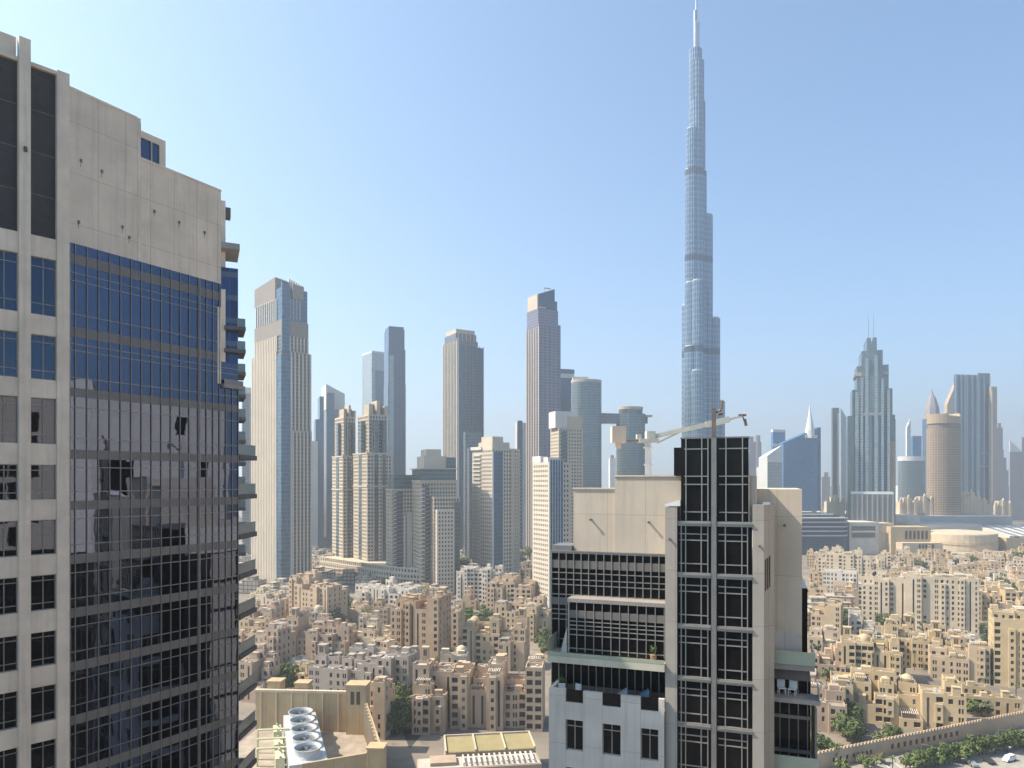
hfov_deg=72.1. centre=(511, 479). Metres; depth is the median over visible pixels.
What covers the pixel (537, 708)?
window
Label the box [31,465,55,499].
window
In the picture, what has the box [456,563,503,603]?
apartment block
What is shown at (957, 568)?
courtyard house
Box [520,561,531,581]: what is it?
courtyard house
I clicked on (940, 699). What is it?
window
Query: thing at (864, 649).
courtyard house
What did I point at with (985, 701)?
garden tree
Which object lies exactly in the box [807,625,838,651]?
courtyard house
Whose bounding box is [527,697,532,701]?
window
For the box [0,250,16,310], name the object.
window
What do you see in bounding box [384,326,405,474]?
navy tower
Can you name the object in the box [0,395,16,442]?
window
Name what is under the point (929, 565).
courtyard house
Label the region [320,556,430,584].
arcaded podium
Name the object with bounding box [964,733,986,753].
garden tree
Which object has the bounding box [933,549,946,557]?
courtyard house
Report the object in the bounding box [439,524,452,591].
distant windows
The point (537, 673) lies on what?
window
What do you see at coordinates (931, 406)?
petal tower
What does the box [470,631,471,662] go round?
window
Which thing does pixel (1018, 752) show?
pavement
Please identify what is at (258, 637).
courtyard house
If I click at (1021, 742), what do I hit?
garden tree
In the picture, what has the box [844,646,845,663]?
window
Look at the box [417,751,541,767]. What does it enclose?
pergola house
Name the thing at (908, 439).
pointed tower
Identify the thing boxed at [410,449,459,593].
round crown tower
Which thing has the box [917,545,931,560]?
courtyard house
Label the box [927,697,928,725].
window
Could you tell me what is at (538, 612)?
courtyard house
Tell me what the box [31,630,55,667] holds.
window
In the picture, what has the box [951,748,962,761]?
garden tree
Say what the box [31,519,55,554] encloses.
window
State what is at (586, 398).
oval tower
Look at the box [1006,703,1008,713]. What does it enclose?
window
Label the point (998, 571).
courtyard house
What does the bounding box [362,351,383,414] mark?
pale glass tower
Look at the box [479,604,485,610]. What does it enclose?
garden tree
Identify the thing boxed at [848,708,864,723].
garden tree
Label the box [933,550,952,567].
courtyard house
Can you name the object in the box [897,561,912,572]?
courtyard house
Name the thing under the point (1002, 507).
palace house
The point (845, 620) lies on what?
garden tree
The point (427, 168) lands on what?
sky
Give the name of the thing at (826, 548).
courtyard house
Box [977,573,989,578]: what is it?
courtyard house
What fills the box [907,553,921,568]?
courtyard house
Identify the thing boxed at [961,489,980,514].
palace house
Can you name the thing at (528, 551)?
garden tree
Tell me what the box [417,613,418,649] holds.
window
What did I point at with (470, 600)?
courtyard house
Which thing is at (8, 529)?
window
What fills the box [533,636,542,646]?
garden tree
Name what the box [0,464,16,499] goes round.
window
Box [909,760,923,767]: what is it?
garden tree
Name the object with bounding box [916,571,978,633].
apartment block
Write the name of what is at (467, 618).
garden tree
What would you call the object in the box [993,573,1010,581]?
courtyard house
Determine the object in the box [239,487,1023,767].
ground
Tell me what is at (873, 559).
courtyard house
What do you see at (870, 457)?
stepped tower
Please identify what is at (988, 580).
courtyard house
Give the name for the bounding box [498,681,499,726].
window
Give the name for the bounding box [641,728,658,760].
window
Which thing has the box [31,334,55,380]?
window
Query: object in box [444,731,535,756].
three bay hall
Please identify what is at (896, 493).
distant block
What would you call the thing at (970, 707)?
garden tree
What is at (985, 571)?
courtyard house
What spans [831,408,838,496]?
thin glass blade
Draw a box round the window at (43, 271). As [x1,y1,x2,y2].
[31,256,55,316]
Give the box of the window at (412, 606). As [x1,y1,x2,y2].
[412,606,412,644]
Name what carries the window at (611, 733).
in the facing tower at (690, 569)
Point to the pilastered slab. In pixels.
(971, 399)
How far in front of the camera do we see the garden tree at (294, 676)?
310.87 m
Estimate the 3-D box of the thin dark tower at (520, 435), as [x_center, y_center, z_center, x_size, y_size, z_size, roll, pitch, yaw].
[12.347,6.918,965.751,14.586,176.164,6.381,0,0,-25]
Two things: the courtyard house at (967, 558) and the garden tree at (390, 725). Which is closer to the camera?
the garden tree at (390, 725)
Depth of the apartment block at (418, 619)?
351.34 m
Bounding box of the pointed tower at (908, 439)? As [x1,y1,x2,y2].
[906,419,910,455]
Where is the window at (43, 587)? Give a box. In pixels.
[31,574,55,610]
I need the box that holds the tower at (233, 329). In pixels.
[221,200,245,555]
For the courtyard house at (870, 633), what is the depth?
393.99 m
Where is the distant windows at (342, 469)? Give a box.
[341,469,350,556]
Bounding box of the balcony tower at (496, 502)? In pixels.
[470,436,520,574]
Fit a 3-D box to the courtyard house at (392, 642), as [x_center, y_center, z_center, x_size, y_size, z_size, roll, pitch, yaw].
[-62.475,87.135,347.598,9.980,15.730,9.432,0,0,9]
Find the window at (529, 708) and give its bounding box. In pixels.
[527,706,532,710]
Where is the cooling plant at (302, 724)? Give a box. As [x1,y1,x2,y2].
[239,677,387,767]
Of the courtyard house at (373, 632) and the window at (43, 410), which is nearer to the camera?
the window at (43, 410)
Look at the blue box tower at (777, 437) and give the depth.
1252.14 m
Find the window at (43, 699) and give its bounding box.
[31,684,55,723]
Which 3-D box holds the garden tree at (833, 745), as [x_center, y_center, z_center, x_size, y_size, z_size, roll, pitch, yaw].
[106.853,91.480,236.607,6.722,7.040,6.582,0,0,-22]
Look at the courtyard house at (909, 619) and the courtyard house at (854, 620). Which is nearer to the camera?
the courtyard house at (909, 619)
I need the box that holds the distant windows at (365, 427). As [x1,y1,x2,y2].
[358,427,379,451]
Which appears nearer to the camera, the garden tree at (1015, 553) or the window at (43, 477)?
the window at (43, 477)
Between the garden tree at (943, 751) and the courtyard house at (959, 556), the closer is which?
the garden tree at (943, 751)
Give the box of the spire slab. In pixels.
[779,406,820,510]
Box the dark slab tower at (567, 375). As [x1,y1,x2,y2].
[561,369,573,411]
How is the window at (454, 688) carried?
in the courtyard house at (493, 694)
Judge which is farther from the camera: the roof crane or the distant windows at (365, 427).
the distant windows at (365, 427)
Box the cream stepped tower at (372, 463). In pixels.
[352,401,392,560]
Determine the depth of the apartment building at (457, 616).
399.75 m
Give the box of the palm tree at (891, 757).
[889,754,896,767]
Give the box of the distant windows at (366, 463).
[354,463,390,560]
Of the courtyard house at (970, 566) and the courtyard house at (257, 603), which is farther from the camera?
the courtyard house at (970, 566)
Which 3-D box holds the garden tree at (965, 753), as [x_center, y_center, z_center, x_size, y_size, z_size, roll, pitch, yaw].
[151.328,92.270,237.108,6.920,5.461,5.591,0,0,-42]
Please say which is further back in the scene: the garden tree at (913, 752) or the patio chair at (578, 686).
the garden tree at (913, 752)
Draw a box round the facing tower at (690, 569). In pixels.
[548,400,819,767]
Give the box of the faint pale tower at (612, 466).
[609,455,615,487]
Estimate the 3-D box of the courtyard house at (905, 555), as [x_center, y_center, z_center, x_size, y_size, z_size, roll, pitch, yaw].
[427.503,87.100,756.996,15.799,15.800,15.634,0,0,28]
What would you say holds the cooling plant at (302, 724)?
on the ground
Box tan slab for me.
[989,387,996,504]
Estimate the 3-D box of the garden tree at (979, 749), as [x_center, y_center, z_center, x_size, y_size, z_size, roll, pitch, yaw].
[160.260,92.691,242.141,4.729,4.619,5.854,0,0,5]
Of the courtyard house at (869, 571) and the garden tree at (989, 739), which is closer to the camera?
the garden tree at (989, 739)
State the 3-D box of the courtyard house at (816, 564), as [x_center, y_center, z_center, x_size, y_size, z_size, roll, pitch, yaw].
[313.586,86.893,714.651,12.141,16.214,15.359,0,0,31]
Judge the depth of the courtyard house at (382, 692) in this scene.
257.88 m
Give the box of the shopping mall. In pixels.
[802,510,1023,557]
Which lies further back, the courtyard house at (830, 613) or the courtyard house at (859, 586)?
the courtyard house at (859, 586)
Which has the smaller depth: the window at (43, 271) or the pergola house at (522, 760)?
the window at (43, 271)
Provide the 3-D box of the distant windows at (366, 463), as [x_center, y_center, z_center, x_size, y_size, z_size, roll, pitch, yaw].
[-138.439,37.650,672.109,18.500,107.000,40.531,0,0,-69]
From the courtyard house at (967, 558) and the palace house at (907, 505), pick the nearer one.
the courtyard house at (967, 558)
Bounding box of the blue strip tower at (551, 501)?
[532,456,570,608]
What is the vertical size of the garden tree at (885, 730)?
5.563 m
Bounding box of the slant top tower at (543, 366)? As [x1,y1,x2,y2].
[526,287,560,559]
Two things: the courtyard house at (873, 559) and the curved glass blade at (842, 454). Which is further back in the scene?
the curved glass blade at (842, 454)
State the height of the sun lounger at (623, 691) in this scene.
0.980 m
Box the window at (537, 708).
[535,706,540,710]
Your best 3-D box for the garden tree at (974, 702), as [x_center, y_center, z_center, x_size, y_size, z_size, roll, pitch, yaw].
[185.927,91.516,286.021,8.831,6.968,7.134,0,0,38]
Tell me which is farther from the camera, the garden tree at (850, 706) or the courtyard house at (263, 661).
the courtyard house at (263, 661)
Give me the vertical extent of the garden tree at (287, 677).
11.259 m
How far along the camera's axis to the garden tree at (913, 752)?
232.48 m
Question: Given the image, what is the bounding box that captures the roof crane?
[610,414,747,474]
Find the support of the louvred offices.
on the ground
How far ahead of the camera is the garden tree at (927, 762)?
230.81 m
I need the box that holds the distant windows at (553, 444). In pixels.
[551,444,580,542]
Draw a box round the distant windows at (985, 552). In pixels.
[985,552,1003,566]
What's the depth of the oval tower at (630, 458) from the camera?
972.61 m
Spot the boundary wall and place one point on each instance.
(917, 739)
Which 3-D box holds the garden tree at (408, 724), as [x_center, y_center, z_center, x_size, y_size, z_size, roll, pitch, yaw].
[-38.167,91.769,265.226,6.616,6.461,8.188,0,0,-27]
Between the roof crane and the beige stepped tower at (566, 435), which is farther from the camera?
the beige stepped tower at (566, 435)
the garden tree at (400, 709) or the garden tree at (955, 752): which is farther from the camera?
the garden tree at (400, 709)
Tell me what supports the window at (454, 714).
in the courtyard house at (493, 694)
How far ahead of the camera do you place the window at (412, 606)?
351.86 m
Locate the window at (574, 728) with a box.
[566,719,582,750]
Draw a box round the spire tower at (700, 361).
[682,0,724,436]
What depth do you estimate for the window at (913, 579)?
446.32 m
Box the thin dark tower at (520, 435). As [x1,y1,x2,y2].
[515,421,525,549]
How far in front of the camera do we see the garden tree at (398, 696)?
283.01 m
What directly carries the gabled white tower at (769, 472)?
on the ground
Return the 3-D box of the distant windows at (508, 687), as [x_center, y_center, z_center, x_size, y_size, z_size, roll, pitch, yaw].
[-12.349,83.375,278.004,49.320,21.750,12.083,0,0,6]
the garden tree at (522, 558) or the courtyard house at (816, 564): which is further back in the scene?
the garden tree at (522, 558)
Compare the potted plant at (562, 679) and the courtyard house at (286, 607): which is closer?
the potted plant at (562, 679)
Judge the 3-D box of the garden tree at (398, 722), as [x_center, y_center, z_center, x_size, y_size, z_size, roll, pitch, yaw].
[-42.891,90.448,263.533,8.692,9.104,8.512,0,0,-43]
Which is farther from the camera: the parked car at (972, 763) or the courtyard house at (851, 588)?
the courtyard house at (851, 588)
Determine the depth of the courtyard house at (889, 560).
756.21 m
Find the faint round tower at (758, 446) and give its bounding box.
[755,435,760,466]
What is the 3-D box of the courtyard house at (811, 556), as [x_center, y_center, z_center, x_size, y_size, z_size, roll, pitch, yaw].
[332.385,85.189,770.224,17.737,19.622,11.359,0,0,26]
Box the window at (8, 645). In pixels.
[0,635,16,672]
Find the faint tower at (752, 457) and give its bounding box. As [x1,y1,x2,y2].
[749,437,755,475]
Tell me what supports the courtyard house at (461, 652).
on the ground
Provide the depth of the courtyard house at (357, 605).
472.48 m
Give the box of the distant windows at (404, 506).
[393,506,411,565]
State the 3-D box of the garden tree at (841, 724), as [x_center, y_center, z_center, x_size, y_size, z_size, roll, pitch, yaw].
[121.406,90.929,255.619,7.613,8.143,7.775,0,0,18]
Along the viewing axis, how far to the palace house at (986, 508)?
1019.23 m
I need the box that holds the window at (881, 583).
[881,583,881,624]
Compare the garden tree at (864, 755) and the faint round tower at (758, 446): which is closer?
the garden tree at (864, 755)
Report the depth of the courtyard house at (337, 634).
374.39 m
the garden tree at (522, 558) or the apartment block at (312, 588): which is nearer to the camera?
the apartment block at (312, 588)
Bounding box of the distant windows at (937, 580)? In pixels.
[935,580,970,631]
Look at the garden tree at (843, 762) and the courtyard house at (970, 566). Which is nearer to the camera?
the garden tree at (843, 762)
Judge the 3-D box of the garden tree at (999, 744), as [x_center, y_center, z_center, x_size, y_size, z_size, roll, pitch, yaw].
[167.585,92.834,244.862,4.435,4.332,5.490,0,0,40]
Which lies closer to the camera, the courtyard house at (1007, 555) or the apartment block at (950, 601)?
the apartment block at (950, 601)
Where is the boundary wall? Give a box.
[817,711,1023,767]
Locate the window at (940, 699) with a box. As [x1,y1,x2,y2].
[936,697,942,701]
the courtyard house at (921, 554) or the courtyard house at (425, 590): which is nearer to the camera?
the courtyard house at (425, 590)
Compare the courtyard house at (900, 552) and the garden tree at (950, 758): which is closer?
the garden tree at (950, 758)
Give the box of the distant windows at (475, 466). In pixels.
[473,466,517,572]
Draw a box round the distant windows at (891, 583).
[864,575,903,622]
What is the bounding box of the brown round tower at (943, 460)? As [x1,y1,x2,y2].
[926,413,960,515]
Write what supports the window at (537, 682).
in the courtyard house at (493, 694)
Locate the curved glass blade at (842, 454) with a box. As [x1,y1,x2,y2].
[840,408,845,510]
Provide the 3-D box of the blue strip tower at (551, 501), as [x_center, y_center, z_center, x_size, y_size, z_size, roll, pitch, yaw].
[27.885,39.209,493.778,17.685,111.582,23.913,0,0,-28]
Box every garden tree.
[278,671,296,688]
[279,672,291,688]
[280,663,293,672]
[290,665,300,674]
[325,607,340,617]
[336,613,352,622]
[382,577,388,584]
[386,721,394,734]
[387,705,407,734]
[389,698,411,732]
[390,705,411,733]
[392,696,410,729]
[392,716,405,733]
[395,681,404,694]
[395,687,408,696]
[395,694,411,700]
[405,686,411,694]
[406,718,411,731]
[460,559,471,565]
[465,614,480,623]
[468,610,487,617]
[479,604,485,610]
[480,607,493,617]
[520,556,526,562]
[524,547,530,554]
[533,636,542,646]
[537,627,550,644]
[540,642,547,652]
[809,644,821,650]
[817,731,831,750]
[818,741,840,757]
[820,668,832,680]
[830,716,853,736]
[835,758,847,767]
[836,719,855,741]
[837,712,858,726]
[839,714,862,739]
[839,715,864,743]
[843,614,847,624]
[846,701,863,712]
[847,708,860,717]
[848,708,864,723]
[855,752,868,758]
[856,756,872,767]
[871,731,890,739]
[871,752,885,763]
[874,613,889,625]
[881,727,903,735]
[883,723,902,735]
[899,754,920,767]
[905,752,920,760]
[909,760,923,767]
[910,749,929,761]
[915,747,935,767]
[917,559,927,568]
[919,757,932,764]
[925,752,946,766]
[929,745,949,764]
[937,741,957,752]
[941,753,953,763]
[945,742,959,752]
[951,745,971,761]
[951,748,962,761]
[956,742,971,748]
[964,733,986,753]
[967,700,975,711]
[967,744,974,758]
[968,695,978,710]
[969,555,978,561]
[973,742,983,755]
[974,699,989,711]
[974,739,994,754]
[975,734,994,754]
[976,702,994,716]
[978,622,987,632]
[979,633,987,644]
[985,667,995,679]
[990,572,1004,578]
[990,733,1006,750]
[990,742,1001,752]
[995,578,1012,586]
[995,730,1018,751]
[1006,727,1023,739]
[1012,551,1023,557]
[1014,737,1023,748]
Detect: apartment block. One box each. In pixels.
[289,569,347,619]
[350,576,422,612]
[390,587,450,665]
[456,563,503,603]
[486,572,536,616]
[818,546,870,582]
[861,571,921,630]
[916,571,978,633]
[988,604,1023,688]
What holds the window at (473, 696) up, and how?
in the courtyard house at (493, 694)
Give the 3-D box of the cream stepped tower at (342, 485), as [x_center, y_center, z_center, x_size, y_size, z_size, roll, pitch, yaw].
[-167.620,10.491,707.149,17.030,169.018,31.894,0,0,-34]
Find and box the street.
[403,727,420,747]
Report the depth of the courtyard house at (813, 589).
528.46 m
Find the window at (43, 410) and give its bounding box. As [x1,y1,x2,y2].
[31,397,55,443]
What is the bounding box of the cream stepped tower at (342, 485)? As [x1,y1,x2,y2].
[331,405,355,557]
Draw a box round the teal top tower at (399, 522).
[385,475,412,570]
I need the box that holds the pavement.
[835,745,1023,767]
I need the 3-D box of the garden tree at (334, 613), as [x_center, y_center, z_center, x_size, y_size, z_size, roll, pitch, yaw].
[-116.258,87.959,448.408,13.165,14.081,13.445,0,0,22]
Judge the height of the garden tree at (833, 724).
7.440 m
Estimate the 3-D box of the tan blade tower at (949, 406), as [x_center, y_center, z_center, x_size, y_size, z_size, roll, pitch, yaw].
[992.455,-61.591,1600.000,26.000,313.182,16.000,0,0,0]
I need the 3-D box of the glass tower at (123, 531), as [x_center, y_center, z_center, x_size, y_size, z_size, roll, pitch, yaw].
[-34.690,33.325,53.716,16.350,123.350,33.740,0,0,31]
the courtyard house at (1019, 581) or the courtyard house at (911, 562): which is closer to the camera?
the courtyard house at (1019, 581)
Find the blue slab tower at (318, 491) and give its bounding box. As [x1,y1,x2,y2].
[312,396,323,547]
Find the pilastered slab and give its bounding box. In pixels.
[954,373,989,503]
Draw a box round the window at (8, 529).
[0,521,16,556]
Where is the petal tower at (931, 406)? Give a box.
[922,389,939,493]
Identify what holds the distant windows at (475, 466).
in the balcony tower at (496, 502)
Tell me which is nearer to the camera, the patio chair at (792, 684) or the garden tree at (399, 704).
the patio chair at (792, 684)
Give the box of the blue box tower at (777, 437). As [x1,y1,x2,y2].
[771,429,785,449]
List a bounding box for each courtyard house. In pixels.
[239,616,271,643]
[239,643,279,703]
[246,586,285,606]
[247,599,284,618]
[249,630,262,657]
[255,598,260,607]
[258,607,357,660]
[259,621,295,663]
[282,598,288,618]
[287,654,310,664]
[294,659,313,688]
[303,605,324,624]
[308,642,419,690]
[312,552,333,569]
[347,623,358,630]
[348,596,369,621]
[354,618,389,647]
[359,610,382,630]
[370,675,394,739]
[371,598,393,624]
[379,639,396,650]
[412,645,544,731]
[412,677,448,734]
[418,583,428,597]
[439,645,468,663]
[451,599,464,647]
[451,600,455,606]
[461,607,529,670]
[463,586,479,609]
[495,594,550,642]
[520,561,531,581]
[806,579,827,595]
[807,548,816,566]
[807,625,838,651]
[807,641,851,679]
[809,568,822,586]
[811,598,842,638]
[811,682,846,734]
[814,546,828,556]
[814,557,817,570]
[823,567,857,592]
[830,665,966,730]
[837,581,858,606]
[840,626,902,683]
[848,609,876,637]
[851,629,873,639]
[858,582,860,598]
[860,569,874,582]
[863,555,875,561]
[871,554,884,571]
[881,550,899,567]
[881,618,950,669]
[884,566,901,577]
[887,564,905,572]
[889,612,916,637]
[895,546,909,560]
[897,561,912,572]
[901,553,917,566]
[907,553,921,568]
[908,550,927,560]
[913,567,926,572]
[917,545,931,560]
[922,558,931,570]
[923,623,965,646]
[927,567,941,574]
[928,635,989,684]
[930,561,949,573]
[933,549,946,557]
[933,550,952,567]
[948,560,967,568]
[949,565,971,575]
[952,553,964,559]
[955,630,981,645]
[956,556,969,563]
[959,559,977,573]
[961,680,1021,715]
[964,573,982,586]
[965,551,978,561]
[966,561,988,571]
[971,566,987,575]
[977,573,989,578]
[978,558,998,570]
[979,580,1016,620]
[979,581,997,590]
[983,549,1004,567]
[983,577,1007,585]
[988,569,1006,577]
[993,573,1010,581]
[995,591,1023,608]
[1003,550,1012,564]
[1005,557,1023,568]
[1007,566,1023,582]
[1015,576,1023,587]
[1018,543,1023,555]
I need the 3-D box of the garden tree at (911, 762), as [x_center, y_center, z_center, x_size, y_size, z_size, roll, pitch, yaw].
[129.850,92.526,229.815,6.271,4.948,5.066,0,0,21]
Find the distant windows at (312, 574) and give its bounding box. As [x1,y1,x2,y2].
[312,574,344,613]
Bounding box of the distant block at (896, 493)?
[896,486,897,501]
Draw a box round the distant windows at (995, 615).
[994,614,1019,683]
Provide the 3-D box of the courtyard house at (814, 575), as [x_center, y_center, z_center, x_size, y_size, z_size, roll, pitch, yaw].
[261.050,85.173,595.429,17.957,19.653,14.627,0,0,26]
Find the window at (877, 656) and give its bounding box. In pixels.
[876,655,878,666]
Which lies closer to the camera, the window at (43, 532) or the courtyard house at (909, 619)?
the window at (43, 532)
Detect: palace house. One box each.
[824,494,844,515]
[896,495,917,514]
[912,493,932,514]
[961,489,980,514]
[981,497,992,514]
[993,498,1011,515]
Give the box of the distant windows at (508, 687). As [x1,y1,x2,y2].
[477,667,523,688]
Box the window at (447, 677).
[447,677,448,696]
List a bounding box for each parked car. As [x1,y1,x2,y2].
[964,760,978,766]
[982,757,995,763]
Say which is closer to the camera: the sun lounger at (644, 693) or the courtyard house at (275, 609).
the sun lounger at (644, 693)
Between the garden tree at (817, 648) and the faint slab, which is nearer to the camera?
the garden tree at (817, 648)
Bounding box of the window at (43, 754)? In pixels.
[31,739,55,767]
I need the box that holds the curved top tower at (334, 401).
[321,384,344,545]
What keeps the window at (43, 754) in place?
in the glass tower at (123, 531)
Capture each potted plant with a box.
[558,674,565,682]
[649,644,656,659]
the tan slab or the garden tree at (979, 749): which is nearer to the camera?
the garden tree at (979, 749)
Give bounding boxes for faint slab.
[821,472,829,507]
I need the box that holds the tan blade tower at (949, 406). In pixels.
[942,384,953,413]
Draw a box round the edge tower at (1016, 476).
[1009,437,1023,520]
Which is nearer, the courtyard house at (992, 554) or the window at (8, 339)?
the window at (8, 339)
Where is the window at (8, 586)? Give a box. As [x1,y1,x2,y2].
[0,577,16,614]
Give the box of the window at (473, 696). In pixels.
[473,696,474,723]
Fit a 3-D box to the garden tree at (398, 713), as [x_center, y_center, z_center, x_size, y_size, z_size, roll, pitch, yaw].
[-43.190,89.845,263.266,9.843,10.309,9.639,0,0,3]
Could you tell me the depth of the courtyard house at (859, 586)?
560.82 m
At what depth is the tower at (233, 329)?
107.39 m
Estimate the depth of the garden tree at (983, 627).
431.09 m
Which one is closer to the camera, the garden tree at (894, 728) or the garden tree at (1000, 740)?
the garden tree at (1000, 740)
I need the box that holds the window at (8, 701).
[0,691,16,730]
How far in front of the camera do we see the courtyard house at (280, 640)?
338.82 m
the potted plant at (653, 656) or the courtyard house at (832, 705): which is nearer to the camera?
the potted plant at (653, 656)
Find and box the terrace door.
[774,630,797,651]
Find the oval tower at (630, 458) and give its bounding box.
[602,406,651,474]
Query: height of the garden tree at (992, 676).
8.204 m
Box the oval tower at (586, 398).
[571,377,601,487]
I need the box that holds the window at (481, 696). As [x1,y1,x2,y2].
[481,696,482,723]
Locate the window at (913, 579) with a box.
[913,579,913,612]
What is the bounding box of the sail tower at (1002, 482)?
[997,449,1008,504]
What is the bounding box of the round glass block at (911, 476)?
[898,456,924,501]
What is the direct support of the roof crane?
on the facing tower at (690, 569)
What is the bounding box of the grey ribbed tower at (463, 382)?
[443,329,483,549]
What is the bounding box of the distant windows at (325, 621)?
[266,621,350,645]
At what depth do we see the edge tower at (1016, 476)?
1652.41 m
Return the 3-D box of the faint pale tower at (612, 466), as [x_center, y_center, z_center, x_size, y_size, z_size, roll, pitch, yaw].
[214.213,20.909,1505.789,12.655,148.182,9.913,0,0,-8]
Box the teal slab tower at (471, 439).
[463,431,480,559]
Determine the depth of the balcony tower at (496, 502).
610.56 m
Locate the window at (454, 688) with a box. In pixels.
[452,686,457,690]
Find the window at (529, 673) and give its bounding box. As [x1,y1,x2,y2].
[527,671,532,675]
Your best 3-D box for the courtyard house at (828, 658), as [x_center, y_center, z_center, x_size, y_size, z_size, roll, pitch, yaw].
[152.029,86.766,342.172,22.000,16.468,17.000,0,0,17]
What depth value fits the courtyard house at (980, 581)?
564.12 m
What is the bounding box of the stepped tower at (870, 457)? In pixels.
[846,315,895,524]
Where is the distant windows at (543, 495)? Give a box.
[534,495,567,605]
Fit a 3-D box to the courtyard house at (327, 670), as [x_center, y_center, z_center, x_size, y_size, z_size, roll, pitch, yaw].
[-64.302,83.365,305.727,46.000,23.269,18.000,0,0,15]
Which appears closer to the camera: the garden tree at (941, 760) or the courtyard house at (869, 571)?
the garden tree at (941, 760)
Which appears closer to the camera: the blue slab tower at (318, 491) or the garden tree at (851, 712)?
the garden tree at (851, 712)
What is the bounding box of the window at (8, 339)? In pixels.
[0,330,16,376]
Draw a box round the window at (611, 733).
[603,724,620,755]
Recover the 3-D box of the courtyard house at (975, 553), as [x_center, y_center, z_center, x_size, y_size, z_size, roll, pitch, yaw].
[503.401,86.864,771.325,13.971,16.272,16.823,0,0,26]
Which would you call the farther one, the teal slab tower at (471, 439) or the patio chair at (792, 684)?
the teal slab tower at (471, 439)
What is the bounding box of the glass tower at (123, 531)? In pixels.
[0,31,256,767]
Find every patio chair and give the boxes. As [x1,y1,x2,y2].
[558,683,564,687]
[575,683,581,689]
[777,679,786,694]
[788,680,796,694]
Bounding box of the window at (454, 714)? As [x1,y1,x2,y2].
[452,712,457,716]
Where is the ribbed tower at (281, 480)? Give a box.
[251,277,311,583]
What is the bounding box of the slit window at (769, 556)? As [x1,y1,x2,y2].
[765,556,769,590]
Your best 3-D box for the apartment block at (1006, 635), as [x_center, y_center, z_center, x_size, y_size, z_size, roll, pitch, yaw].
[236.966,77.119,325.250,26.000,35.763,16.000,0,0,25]
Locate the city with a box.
[239,507,860,685]
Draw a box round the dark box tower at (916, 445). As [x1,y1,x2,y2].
[911,436,921,455]
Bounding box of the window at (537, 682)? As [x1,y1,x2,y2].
[535,680,540,684]
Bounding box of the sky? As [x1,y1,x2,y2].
[0,0,1023,486]
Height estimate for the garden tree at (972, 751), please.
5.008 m
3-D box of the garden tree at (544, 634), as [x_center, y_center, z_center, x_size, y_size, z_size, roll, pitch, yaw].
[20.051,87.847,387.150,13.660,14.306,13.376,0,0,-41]
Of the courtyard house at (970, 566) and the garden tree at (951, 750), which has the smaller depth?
the garden tree at (951, 750)
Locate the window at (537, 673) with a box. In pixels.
[535,671,540,675]
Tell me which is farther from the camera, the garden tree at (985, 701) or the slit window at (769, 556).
the garden tree at (985, 701)
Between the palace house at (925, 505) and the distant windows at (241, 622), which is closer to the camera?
the distant windows at (241, 622)
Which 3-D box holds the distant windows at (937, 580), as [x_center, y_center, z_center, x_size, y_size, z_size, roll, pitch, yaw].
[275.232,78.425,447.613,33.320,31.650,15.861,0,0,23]
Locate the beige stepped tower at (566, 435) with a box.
[549,411,582,542]
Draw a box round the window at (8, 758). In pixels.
[0,748,16,767]
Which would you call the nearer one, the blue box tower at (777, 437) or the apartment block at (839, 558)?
the apartment block at (839, 558)
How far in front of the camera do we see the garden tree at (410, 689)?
293.28 m
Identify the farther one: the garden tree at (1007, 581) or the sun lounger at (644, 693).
the garden tree at (1007, 581)
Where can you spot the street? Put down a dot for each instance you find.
(411, 739)
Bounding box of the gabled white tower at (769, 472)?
[756,445,781,487]
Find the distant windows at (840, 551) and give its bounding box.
[819,551,868,580]
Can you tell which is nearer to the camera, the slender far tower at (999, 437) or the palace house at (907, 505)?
the palace house at (907, 505)
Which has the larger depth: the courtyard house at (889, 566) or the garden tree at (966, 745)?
the courtyard house at (889, 566)
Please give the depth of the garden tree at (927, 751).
231.59 m
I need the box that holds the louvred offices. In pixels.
[802,512,847,554]
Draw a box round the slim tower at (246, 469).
[242,387,250,553]
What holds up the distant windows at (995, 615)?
in the apartment block at (1006, 635)
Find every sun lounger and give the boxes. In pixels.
[617,687,626,693]
[627,688,648,696]
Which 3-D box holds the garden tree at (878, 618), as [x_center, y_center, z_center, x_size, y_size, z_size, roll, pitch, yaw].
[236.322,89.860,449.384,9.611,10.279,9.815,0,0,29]
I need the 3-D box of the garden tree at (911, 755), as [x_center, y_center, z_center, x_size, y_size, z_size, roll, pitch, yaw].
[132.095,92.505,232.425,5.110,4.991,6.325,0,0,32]
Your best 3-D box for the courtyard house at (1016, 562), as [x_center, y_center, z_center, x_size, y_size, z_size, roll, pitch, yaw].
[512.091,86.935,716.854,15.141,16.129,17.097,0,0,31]
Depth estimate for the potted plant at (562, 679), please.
52.88 m
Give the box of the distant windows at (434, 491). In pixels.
[429,491,455,582]
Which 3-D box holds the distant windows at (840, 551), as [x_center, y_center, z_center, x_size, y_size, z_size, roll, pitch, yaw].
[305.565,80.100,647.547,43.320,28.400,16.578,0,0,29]
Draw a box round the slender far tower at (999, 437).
[997,423,1002,448]
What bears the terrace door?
in the facing tower at (690, 569)
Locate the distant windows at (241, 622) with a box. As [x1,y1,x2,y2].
[239,622,263,643]
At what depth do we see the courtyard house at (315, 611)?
433.31 m
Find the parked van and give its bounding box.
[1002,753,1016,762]
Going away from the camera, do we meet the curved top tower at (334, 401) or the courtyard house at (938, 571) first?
the courtyard house at (938, 571)
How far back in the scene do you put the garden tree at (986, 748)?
241.83 m
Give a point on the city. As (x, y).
(344, 577)
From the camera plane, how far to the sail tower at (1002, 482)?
1600.00 m

